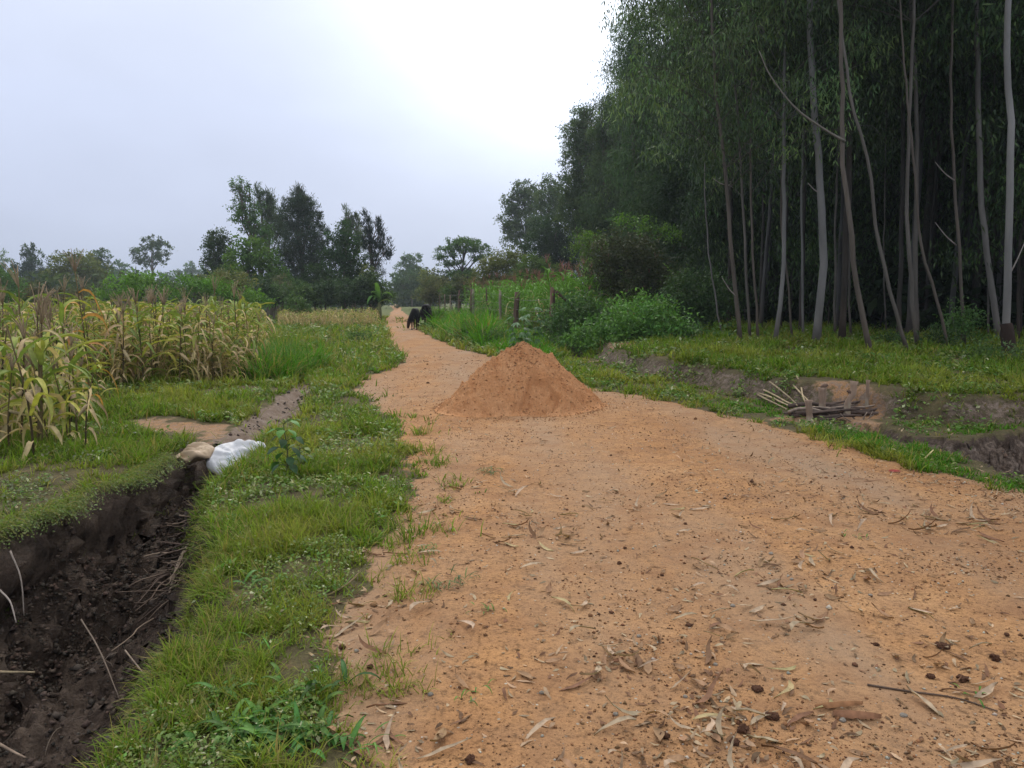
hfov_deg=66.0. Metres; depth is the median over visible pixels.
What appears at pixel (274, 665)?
grass clump
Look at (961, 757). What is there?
dry leaf
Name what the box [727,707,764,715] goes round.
dry leaf
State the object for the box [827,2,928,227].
eucalyptus tree
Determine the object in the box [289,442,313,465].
leafy weed
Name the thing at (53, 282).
distant scrub
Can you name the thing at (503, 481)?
dry leaf
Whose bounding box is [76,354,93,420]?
maize plant
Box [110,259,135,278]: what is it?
distant tree
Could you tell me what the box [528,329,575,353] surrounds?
shrub
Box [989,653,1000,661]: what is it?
earth clod
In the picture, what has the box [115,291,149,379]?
maize plant
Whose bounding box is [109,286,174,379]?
maize plant
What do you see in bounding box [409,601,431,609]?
dry leaf
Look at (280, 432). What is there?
leafy weed
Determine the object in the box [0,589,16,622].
stick
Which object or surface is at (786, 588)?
dry leaf
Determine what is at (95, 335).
maize plant
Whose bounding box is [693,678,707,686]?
dry leaf
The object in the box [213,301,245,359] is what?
maize plant
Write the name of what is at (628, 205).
eucalyptus tree
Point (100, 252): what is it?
distant tree
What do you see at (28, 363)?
maize plant
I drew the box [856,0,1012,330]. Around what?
eucalyptus tree
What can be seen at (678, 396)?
ground weeds
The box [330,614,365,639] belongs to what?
dry leaf
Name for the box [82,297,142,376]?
maize plant
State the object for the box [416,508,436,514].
dry leaf
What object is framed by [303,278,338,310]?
thicket bush
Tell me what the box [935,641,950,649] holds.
earth clod
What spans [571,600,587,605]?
dry leaf
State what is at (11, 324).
maize plant
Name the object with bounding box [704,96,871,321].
eucalyptus tree
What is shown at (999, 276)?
eucalyptus tree
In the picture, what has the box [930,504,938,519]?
dry leaf
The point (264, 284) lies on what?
thicket bush
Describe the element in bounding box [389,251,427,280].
distant tree
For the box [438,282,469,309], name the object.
thicket bush
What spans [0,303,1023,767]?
ground
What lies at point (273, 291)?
thicket bush
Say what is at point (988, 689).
dry leaf
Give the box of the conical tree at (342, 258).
[313,217,372,311]
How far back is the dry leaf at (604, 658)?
3.35 m
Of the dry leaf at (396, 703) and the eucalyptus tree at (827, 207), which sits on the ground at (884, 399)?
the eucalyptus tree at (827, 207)
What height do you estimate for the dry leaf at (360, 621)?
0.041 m
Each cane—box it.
[757,394,787,409]
[759,393,794,407]
[763,389,791,403]
[769,381,797,405]
[784,376,807,399]
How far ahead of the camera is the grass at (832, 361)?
15.11 m
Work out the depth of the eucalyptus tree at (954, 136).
32.25 m
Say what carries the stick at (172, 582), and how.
on the twig pile at (163, 574)
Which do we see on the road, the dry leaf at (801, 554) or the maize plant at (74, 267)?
the dry leaf at (801, 554)
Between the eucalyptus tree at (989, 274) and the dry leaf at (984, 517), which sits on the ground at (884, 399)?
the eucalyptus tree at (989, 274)
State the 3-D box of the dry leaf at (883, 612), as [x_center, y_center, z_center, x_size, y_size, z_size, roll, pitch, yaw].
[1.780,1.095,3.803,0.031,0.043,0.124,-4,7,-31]
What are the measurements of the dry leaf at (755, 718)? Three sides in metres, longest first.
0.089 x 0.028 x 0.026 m
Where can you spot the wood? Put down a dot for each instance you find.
(944, 289)
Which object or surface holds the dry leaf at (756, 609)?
on the road
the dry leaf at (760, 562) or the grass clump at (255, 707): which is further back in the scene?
the dry leaf at (760, 562)
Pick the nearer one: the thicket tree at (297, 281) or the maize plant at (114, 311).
the maize plant at (114, 311)
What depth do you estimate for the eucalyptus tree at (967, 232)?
28.62 m
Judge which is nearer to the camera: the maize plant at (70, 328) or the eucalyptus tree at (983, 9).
the maize plant at (70, 328)
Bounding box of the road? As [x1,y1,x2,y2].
[321,305,1023,767]
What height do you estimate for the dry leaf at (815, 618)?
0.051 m
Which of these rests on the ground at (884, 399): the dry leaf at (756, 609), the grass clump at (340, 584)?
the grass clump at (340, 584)
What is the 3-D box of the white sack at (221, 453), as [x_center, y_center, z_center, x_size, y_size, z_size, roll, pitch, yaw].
[-2.769,0.754,8.115,0.734,0.258,0.497,0,38,0]
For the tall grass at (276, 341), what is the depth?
19.61 m
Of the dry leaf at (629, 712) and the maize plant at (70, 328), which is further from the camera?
the maize plant at (70, 328)
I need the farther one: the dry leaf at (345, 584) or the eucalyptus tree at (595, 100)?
the eucalyptus tree at (595, 100)
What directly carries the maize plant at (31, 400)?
on the ground at (884, 399)
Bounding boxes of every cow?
[407,308,420,329]
[420,304,433,323]
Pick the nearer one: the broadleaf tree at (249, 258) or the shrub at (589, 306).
the shrub at (589, 306)
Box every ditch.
[0,330,341,767]
[571,347,1023,480]
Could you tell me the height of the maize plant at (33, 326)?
1.871 m
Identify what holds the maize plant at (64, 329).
on the ground at (884, 399)
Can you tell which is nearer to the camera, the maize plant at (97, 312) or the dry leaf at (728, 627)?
the dry leaf at (728, 627)
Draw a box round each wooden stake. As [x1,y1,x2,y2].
[804,400,812,421]
[817,384,827,406]
[843,381,858,413]
[865,380,869,405]
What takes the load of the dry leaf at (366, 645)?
on the road
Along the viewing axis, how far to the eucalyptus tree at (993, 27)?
20.02 m
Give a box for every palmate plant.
[505,317,532,346]
[520,307,545,347]
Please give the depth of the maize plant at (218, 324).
15.98 m
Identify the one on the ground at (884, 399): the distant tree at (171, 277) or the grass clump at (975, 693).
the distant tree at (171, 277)
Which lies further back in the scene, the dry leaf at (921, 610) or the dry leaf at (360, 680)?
the dry leaf at (921, 610)
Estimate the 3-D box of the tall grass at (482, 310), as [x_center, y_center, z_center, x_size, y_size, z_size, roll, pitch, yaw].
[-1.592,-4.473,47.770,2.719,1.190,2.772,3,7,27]
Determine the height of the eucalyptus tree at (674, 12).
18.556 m
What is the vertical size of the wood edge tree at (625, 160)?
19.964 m
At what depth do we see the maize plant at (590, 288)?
31.00 m
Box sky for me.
[0,0,683,301]
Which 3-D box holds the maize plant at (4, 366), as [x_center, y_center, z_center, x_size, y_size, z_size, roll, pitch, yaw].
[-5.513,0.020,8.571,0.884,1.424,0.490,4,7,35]
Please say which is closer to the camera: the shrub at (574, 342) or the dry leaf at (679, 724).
the dry leaf at (679, 724)
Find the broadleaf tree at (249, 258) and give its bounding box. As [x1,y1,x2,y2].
[210,233,294,281]
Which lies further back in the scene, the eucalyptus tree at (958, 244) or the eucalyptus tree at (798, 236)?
the eucalyptus tree at (798, 236)
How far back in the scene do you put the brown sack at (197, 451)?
8.00 m
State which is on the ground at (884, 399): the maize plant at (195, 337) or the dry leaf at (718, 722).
the maize plant at (195, 337)
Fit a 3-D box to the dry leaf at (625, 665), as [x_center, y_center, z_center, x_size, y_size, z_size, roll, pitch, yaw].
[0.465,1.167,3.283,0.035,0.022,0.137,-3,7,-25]
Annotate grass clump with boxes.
[160,682,240,734]
[170,710,251,751]
[190,676,242,701]
[193,706,285,751]
[201,558,228,579]
[218,717,308,767]
[224,570,287,588]
[227,632,299,670]
[231,687,316,726]
[234,698,293,728]
[239,662,284,700]
[250,699,353,751]
[272,679,346,712]
[279,714,365,761]
[284,659,380,699]
[324,573,356,599]
[337,721,404,762]
[355,531,383,545]
[405,542,438,557]
[417,573,463,592]
[450,564,479,585]
[454,679,492,705]
[465,602,506,614]
[477,466,502,475]
[953,683,986,708]
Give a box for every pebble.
[839,717,845,722]
[900,712,907,717]
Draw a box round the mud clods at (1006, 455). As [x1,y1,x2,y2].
[968,443,1023,474]
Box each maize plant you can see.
[0,260,54,395]
[0,278,34,392]
[0,281,100,445]
[0,288,51,400]
[0,291,113,444]
[0,294,33,335]
[0,301,29,389]
[0,306,18,349]
[0,306,32,362]
[0,311,82,439]
[0,321,34,435]
[0,325,33,436]
[0,337,18,413]
[0,350,46,449]
[0,354,17,415]
[0,387,23,426]
[3,340,53,433]
[3,358,44,436]
[5,343,19,396]
[7,296,94,403]
[7,327,49,388]
[7,328,55,462]
[7,358,44,422]
[10,313,80,425]
[13,343,88,440]
[17,321,76,408]
[21,312,110,398]
[24,287,108,396]
[30,304,59,376]
[31,339,98,438]
[34,321,109,434]
[35,275,96,330]
[35,305,98,402]
[43,348,98,439]
[49,295,91,382]
[50,291,90,421]
[52,312,74,342]
[53,315,93,361]
[55,274,106,327]
[55,309,81,406]
[57,319,80,384]
[57,357,100,446]
[62,249,118,413]
[63,323,101,365]
[63,332,107,394]
[67,297,114,382]
[69,295,106,337]
[74,318,113,377]
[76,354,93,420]
[77,317,91,366]
[78,314,113,373]
[78,350,118,400]
[79,304,115,377]
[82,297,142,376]
[89,319,129,377]
[94,302,122,360]
[94,308,136,382]
[96,295,165,384]
[103,289,135,327]
[104,300,145,382]
[104,309,141,386]
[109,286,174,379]
[109,293,127,314]
[114,334,147,376]
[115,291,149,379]
[118,298,164,355]
[120,298,178,365]
[124,289,192,381]
[128,296,151,370]
[128,314,149,373]
[128,321,174,382]
[130,299,146,360]
[134,285,187,367]
[135,290,170,335]
[141,319,186,375]
[144,317,160,373]
[145,287,177,375]
[145,291,173,316]
[155,322,212,380]
[156,317,190,373]
[160,328,201,377]
[164,300,210,380]
[165,306,207,363]
[169,296,211,364]
[173,311,216,368]
[174,288,204,333]
[177,302,222,364]
[177,307,217,330]
[182,275,236,363]
[183,312,225,375]
[185,316,234,380]
[190,308,215,379]
[192,314,218,366]
[199,292,222,318]
[202,309,231,381]
[210,314,229,371]
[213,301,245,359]
[215,322,247,359]
[217,280,264,375]
[217,289,264,343]
[217,296,234,334]
[220,326,236,369]
[224,302,274,367]
[224,312,250,340]
[225,298,247,354]
[240,311,273,373]
[532,282,563,327]
[537,254,561,307]
[549,274,581,310]
[553,263,582,310]
[563,270,584,308]
[574,261,600,309]
[575,274,612,308]
[581,247,630,313]
[586,260,627,307]
[591,276,607,306]
[621,269,652,311]
[632,270,670,303]
[642,253,678,310]
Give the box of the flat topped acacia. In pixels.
[431,235,494,307]
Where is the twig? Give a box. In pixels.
[45,727,61,755]
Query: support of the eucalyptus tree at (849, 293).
on the ground at (884, 399)
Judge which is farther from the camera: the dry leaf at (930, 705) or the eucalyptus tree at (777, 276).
the eucalyptus tree at (777, 276)
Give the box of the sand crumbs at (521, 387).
[419,341,630,422]
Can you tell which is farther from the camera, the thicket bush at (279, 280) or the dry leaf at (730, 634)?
the thicket bush at (279, 280)
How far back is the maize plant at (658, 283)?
30.89 m
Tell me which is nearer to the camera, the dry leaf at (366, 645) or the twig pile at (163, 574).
the dry leaf at (366, 645)
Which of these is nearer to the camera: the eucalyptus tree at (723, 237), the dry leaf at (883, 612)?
the dry leaf at (883, 612)
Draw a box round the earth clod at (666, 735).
[659,730,669,738]
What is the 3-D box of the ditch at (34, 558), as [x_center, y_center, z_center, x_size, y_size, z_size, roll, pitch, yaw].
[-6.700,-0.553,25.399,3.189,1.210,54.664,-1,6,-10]
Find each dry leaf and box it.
[328,570,360,594]
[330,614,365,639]
[334,710,355,722]
[339,757,355,767]
[340,743,371,763]
[345,620,370,622]
[356,669,367,685]
[358,634,385,653]
[366,702,406,707]
[368,730,390,747]
[369,618,387,636]
[383,711,395,749]
[385,600,392,607]
[389,732,402,743]
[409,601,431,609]
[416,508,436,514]
[417,737,472,758]
[429,727,446,741]
[455,670,468,689]
[457,620,474,627]
[500,472,512,487]
[515,485,528,495]
[516,670,532,679]
[519,562,543,568]
[525,717,555,738]
[528,521,535,538]
[538,526,545,536]
[538,541,553,550]
[545,658,561,661]
[546,582,551,592]
[551,596,574,612]
[559,676,591,690]
[560,758,574,767]
[569,625,595,631]
[570,550,587,553]
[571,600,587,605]
[580,665,601,674]
[590,671,604,678]
[594,715,635,734]
[602,645,613,654]
[602,651,606,664]
[605,695,641,714]
[608,749,628,756]
[610,647,640,655]
[618,655,635,672]
[630,649,642,668]
[636,659,659,669]
[644,657,651,674]
[646,710,668,717]
[652,726,664,741]
[664,759,688,767]
[666,754,684,760]
[667,604,681,611]
[668,712,694,729]
[670,670,690,688]
[671,663,684,670]
[673,612,696,619]
[679,736,687,740]
[689,507,710,509]
[691,557,718,569]
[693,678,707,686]
[693,713,737,719]
[695,670,722,704]
[700,718,715,733]
[705,635,711,664]
[709,622,720,629]
[709,733,720,742]
[716,705,725,739]
[717,623,738,633]
[726,632,737,638]
[726,705,736,715]
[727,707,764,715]
[727,732,736,767]
[735,569,753,575]
[743,663,760,673]
[746,734,782,743]
[749,604,766,612]
[750,615,796,620]
[750,714,770,725]
[757,579,780,585]
[758,557,764,566]
[761,744,817,764]
[769,665,795,669]
[771,588,802,592]
[774,680,793,698]
[786,711,812,728]
[789,621,811,629]
[789,756,803,767]
[796,618,823,628]
[798,612,823,619]
[799,549,804,558]
[809,556,814,566]
[816,611,828,621]
[824,594,840,598]
[840,757,859,767]
[849,749,871,755]
[857,498,877,514]
[857,518,866,530]
[869,568,882,581]
[871,602,893,618]
[877,591,892,595]
[888,510,910,523]
[906,685,938,715]
[908,519,935,529]
[909,607,934,613]
[925,515,941,518]
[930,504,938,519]
[939,631,946,649]
[941,744,966,753]
[942,688,985,694]
[947,758,1002,767]
[951,527,970,533]
[954,752,970,761]
[969,642,991,648]
[970,501,974,517]
[971,742,1015,749]
[974,681,997,697]
[977,507,999,524]
[979,532,1003,541]
[987,525,1002,529]
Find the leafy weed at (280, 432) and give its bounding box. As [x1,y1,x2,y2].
[266,419,306,477]
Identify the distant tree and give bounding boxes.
[0,248,19,272]
[0,263,32,300]
[10,241,52,282]
[39,248,113,287]
[85,247,117,283]
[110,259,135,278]
[156,270,182,281]
[174,260,206,277]
[386,266,428,306]
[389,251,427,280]
[411,266,438,305]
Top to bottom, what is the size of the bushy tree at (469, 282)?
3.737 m
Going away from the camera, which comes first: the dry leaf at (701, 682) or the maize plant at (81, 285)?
the dry leaf at (701, 682)
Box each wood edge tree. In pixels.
[492,177,545,253]
[514,204,580,275]
[525,173,567,244]
[546,100,605,291]
[571,92,633,304]
[595,5,679,307]
[626,110,723,315]
[669,97,774,321]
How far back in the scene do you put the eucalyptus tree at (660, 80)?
20.18 m
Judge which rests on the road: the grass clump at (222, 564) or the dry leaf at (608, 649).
the dry leaf at (608, 649)
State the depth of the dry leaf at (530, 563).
4.53 m
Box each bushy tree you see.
[463,277,487,286]
[468,245,529,289]
[503,251,573,289]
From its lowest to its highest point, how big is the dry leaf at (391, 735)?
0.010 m
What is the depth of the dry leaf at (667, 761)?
2.53 m
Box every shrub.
[2,283,46,304]
[20,278,105,303]
[88,267,170,304]
[156,269,281,309]
[197,264,261,301]
[280,290,312,315]
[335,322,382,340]
[426,306,451,319]
[452,314,485,334]
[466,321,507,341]
[502,326,545,344]
[524,302,578,338]
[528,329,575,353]
[536,286,622,356]
[550,315,599,355]
[561,222,612,283]
[571,287,702,354]
[576,221,686,306]
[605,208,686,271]
[653,257,745,329]
[660,312,735,338]
[679,312,707,334]
[872,320,910,343]
[910,316,973,347]
[923,287,998,343]
[950,333,1010,359]
[976,329,1023,361]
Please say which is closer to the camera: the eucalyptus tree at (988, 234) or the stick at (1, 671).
the stick at (1, 671)
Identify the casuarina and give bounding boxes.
[251,181,287,314]
[265,180,336,312]
[341,203,368,308]
[357,206,395,309]
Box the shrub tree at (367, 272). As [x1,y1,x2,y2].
[356,263,379,309]
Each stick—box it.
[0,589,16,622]
[0,670,34,672]
[0,742,25,758]
[9,551,24,615]
[80,619,119,698]
[124,650,147,677]
[168,543,189,592]
[184,511,187,542]
[867,684,997,711]
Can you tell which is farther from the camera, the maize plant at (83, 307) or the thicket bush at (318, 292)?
the thicket bush at (318, 292)
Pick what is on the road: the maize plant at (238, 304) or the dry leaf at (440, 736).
the dry leaf at (440, 736)
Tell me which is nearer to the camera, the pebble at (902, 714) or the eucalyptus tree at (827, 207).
the pebble at (902, 714)
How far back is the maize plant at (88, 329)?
15.60 m
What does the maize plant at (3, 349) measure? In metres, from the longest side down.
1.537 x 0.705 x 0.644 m
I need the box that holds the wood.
[621,4,1023,332]
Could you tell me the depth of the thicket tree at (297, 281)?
60.99 m
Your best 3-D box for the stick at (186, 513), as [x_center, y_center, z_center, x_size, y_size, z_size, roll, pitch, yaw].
[-2.618,1.196,6.312,0.023,0.337,0.118,-1,6,-5]
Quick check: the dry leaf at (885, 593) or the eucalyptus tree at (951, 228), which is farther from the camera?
the eucalyptus tree at (951, 228)
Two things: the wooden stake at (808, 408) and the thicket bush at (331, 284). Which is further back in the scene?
the thicket bush at (331, 284)
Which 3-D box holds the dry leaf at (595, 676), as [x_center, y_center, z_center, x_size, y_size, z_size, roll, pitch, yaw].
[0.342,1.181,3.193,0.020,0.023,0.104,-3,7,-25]
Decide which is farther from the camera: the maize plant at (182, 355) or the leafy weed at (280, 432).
the maize plant at (182, 355)
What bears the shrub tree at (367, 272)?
on the ground at (884, 399)
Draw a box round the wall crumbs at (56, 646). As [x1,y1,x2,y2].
[0,479,232,767]
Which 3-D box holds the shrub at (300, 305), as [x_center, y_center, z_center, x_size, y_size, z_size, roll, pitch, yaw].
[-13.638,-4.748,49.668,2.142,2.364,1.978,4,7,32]
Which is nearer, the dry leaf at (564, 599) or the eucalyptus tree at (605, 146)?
the dry leaf at (564, 599)
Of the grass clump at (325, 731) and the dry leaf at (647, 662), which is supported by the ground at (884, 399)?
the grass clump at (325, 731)
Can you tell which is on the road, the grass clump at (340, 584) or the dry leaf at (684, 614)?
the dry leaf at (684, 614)
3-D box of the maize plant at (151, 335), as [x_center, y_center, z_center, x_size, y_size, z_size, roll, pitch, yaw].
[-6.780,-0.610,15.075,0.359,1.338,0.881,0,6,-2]
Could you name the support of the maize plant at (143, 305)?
on the ground at (884, 399)
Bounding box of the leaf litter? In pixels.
[300,348,1023,767]
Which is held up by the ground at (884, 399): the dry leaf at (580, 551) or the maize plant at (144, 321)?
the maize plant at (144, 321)
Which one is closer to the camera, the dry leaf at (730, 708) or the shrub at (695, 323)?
the dry leaf at (730, 708)
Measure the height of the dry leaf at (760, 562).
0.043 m
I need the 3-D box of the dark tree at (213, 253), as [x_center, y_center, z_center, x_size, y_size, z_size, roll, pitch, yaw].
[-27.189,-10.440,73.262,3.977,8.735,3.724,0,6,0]
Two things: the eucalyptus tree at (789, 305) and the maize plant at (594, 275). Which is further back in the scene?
the maize plant at (594, 275)
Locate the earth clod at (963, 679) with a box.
[956,674,969,682]
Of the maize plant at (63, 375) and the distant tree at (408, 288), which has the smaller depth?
the maize plant at (63, 375)
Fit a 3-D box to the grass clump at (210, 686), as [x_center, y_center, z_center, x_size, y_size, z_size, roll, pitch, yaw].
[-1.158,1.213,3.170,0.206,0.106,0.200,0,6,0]
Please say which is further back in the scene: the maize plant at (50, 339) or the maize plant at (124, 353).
the maize plant at (124, 353)
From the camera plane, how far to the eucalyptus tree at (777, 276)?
36.34 m
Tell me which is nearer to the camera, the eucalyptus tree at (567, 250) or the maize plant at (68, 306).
the maize plant at (68, 306)
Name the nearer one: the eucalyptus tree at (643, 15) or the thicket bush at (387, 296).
the eucalyptus tree at (643, 15)
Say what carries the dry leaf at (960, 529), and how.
on the road
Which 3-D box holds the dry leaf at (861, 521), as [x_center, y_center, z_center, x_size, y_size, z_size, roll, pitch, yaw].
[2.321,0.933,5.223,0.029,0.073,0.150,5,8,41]
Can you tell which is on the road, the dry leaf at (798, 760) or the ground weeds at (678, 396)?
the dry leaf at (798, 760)
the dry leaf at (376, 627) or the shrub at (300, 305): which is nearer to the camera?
the dry leaf at (376, 627)
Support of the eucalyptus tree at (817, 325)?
on the ground at (884, 399)
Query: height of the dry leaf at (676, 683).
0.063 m
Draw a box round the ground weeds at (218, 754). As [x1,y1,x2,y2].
[0,315,502,767]
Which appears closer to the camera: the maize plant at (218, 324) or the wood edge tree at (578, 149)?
the maize plant at (218, 324)
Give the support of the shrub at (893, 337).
on the ground at (884, 399)
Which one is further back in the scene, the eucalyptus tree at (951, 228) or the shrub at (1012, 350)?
the eucalyptus tree at (951, 228)
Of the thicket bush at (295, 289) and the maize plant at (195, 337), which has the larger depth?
the thicket bush at (295, 289)
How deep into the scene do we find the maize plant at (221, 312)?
16.82 m
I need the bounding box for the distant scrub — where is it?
[1,266,622,312]
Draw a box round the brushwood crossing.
[784,400,883,423]
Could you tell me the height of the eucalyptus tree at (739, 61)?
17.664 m
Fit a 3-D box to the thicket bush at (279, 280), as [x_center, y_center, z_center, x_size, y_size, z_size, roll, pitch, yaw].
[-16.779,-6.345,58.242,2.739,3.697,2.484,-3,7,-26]
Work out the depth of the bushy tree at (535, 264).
62.98 m
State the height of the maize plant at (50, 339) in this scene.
1.731 m
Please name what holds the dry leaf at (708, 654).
on the road
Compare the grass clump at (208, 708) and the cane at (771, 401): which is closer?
the grass clump at (208, 708)
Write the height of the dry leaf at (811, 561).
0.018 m
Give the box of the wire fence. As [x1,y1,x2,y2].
[439,287,571,335]
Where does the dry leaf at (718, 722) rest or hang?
on the dry leaf
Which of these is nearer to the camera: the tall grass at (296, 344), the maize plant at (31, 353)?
the maize plant at (31, 353)
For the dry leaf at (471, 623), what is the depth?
3.68 m
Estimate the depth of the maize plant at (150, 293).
15.29 m
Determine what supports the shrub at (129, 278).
on the ground at (884, 399)
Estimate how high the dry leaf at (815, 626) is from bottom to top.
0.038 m
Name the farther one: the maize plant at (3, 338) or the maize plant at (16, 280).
the maize plant at (16, 280)
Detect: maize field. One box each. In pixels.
[0,294,380,382]
[459,258,669,326]
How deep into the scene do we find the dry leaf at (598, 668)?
3.18 m
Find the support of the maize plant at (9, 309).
on the ground at (884, 399)
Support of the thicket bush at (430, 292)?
on the ground at (884, 399)
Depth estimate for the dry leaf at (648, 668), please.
3.27 m
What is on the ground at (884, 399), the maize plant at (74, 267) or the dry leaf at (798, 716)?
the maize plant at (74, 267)
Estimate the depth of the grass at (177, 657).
4.77 m
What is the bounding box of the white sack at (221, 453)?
[206,439,265,476]
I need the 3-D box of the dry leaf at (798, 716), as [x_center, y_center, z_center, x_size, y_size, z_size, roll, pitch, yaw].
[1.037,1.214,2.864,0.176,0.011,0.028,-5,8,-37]
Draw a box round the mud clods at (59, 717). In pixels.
[0,382,309,767]
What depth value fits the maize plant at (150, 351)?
14.36 m
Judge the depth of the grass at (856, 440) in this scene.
11.79 m
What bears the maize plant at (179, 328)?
on the ground at (884, 399)
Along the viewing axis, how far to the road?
4.11 m
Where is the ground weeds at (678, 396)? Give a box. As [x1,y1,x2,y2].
[415,309,1023,486]
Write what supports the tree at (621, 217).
on the ground at (884, 399)
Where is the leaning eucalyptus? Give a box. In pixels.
[222,175,277,315]
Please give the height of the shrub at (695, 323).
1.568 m
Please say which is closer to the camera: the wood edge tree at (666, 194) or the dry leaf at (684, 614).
the dry leaf at (684, 614)
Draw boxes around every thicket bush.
[185,273,208,305]
[203,274,237,303]
[230,276,261,305]
[242,277,265,305]
[253,276,286,318]
[259,281,287,318]
[270,273,292,312]
[279,278,317,313]
[288,281,330,319]
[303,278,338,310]
[315,276,343,310]
[332,277,352,307]
[333,275,356,310]
[338,277,374,310]
[352,269,390,308]
[355,274,398,309]
[415,273,449,306]
[429,275,450,305]
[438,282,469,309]
[446,273,472,309]
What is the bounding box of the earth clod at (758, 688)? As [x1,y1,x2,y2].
[751,685,763,692]
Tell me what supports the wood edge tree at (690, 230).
on the ground at (884, 399)
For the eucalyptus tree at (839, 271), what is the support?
on the ground at (884, 399)
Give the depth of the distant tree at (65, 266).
103.22 m
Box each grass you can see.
[0,314,341,623]
[0,452,239,767]
[62,315,499,767]
[244,334,299,357]
[248,335,317,371]
[255,326,308,347]
[268,334,316,355]
[395,303,1023,492]
[444,310,1023,417]
[446,303,480,313]
[462,303,496,316]
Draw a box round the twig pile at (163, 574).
[111,485,213,651]
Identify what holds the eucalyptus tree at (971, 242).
on the ground at (884, 399)
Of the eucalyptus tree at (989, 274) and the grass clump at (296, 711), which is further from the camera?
the eucalyptus tree at (989, 274)
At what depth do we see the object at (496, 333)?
26.88 m
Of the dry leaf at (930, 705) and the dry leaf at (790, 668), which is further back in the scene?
the dry leaf at (790, 668)
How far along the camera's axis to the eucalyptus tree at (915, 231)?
21.52 m
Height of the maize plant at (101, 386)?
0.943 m
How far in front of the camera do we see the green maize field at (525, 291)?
38.94 m
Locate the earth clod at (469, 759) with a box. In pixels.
[464,754,475,764]
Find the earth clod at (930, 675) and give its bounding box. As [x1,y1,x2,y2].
[926,673,935,678]
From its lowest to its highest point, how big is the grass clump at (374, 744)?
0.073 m
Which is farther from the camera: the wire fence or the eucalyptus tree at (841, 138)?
the wire fence
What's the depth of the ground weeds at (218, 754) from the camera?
5.94 m
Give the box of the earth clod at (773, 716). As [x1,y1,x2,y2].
[765,712,780,720]
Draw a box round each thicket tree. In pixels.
[245,265,306,309]
[296,259,339,310]
[344,258,385,309]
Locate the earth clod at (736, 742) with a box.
[729,737,738,746]
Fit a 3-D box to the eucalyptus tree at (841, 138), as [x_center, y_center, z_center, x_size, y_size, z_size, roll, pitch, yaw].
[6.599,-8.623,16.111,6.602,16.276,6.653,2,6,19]
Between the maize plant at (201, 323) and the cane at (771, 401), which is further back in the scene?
the maize plant at (201, 323)
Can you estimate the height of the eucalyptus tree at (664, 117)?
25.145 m
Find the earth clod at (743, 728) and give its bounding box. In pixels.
[737,723,748,733]
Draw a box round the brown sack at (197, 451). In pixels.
[176,442,214,465]
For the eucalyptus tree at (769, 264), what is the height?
21.573 m
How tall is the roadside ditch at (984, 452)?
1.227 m
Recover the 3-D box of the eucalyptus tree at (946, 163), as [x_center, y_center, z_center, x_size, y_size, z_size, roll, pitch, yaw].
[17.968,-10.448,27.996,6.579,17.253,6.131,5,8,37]
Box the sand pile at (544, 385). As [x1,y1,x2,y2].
[435,342,607,417]
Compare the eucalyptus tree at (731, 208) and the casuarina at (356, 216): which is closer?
the eucalyptus tree at (731, 208)
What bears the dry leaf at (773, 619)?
on the road
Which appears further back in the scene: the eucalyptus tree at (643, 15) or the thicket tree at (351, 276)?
the thicket tree at (351, 276)
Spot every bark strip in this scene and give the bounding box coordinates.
[815,701,862,707]
[833,710,881,718]
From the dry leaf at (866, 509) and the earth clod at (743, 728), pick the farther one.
the dry leaf at (866, 509)
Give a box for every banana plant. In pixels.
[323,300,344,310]
[367,282,393,318]
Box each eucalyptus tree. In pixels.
[129,233,173,279]
[557,108,594,282]
[558,224,600,294]
[559,98,603,295]
[571,97,624,239]
[572,24,657,290]
[573,0,684,306]
[588,61,655,300]
[589,49,648,296]
[593,0,882,339]
[595,0,678,293]
[595,0,826,330]
[608,0,759,316]
[609,147,670,277]
[615,0,718,291]
[622,2,741,313]
[625,0,836,321]
[627,0,905,336]
[631,5,718,293]
[642,0,930,337]
[646,0,767,266]
[650,0,868,337]
[672,151,778,310]
[675,0,890,334]
[676,83,781,318]
[678,0,849,327]
[679,0,858,313]
[680,0,900,328]
[682,9,777,311]
[685,3,850,321]
[691,13,871,312]
[695,9,883,325]
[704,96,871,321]
[715,175,794,317]
[718,6,798,312]
[719,0,1004,338]
[722,70,808,218]
[736,0,1004,345]
[740,89,911,325]
[759,0,898,350]
[762,15,928,321]
[765,0,1014,333]
[765,4,959,328]
[765,40,896,290]
[766,0,919,334]
[771,171,838,275]
[782,0,1022,333]
[788,0,943,332]
[790,0,963,336]
[790,0,999,330]
[798,66,965,325]
[807,0,919,342]
[807,76,988,327]
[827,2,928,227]
[835,0,971,243]
[836,2,875,335]
[837,0,908,350]
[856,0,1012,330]
[858,6,1006,269]
[858,80,972,273]
[861,0,1021,333]
[863,0,1023,323]
[868,2,1023,307]
[871,3,994,222]
[877,51,1003,302]
[880,135,1020,296]
[886,0,1023,161]
[898,7,1021,209]
[899,0,949,346]
[910,5,1022,316]
[918,0,1023,338]
[918,1,1023,313]
[923,49,1004,267]
[932,2,1023,331]
[935,0,965,341]
[939,156,1023,302]
[941,187,958,272]
[944,0,1023,73]
[948,40,1023,165]
[955,14,1023,272]
[957,0,1023,91]
[963,42,1023,253]
[974,0,1022,335]
[1000,0,1023,354]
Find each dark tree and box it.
[197,226,236,276]
[429,266,472,284]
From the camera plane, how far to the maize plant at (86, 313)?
15.73 m
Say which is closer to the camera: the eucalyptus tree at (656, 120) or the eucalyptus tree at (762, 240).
the eucalyptus tree at (762, 240)
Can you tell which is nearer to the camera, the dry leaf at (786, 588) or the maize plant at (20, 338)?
the dry leaf at (786, 588)

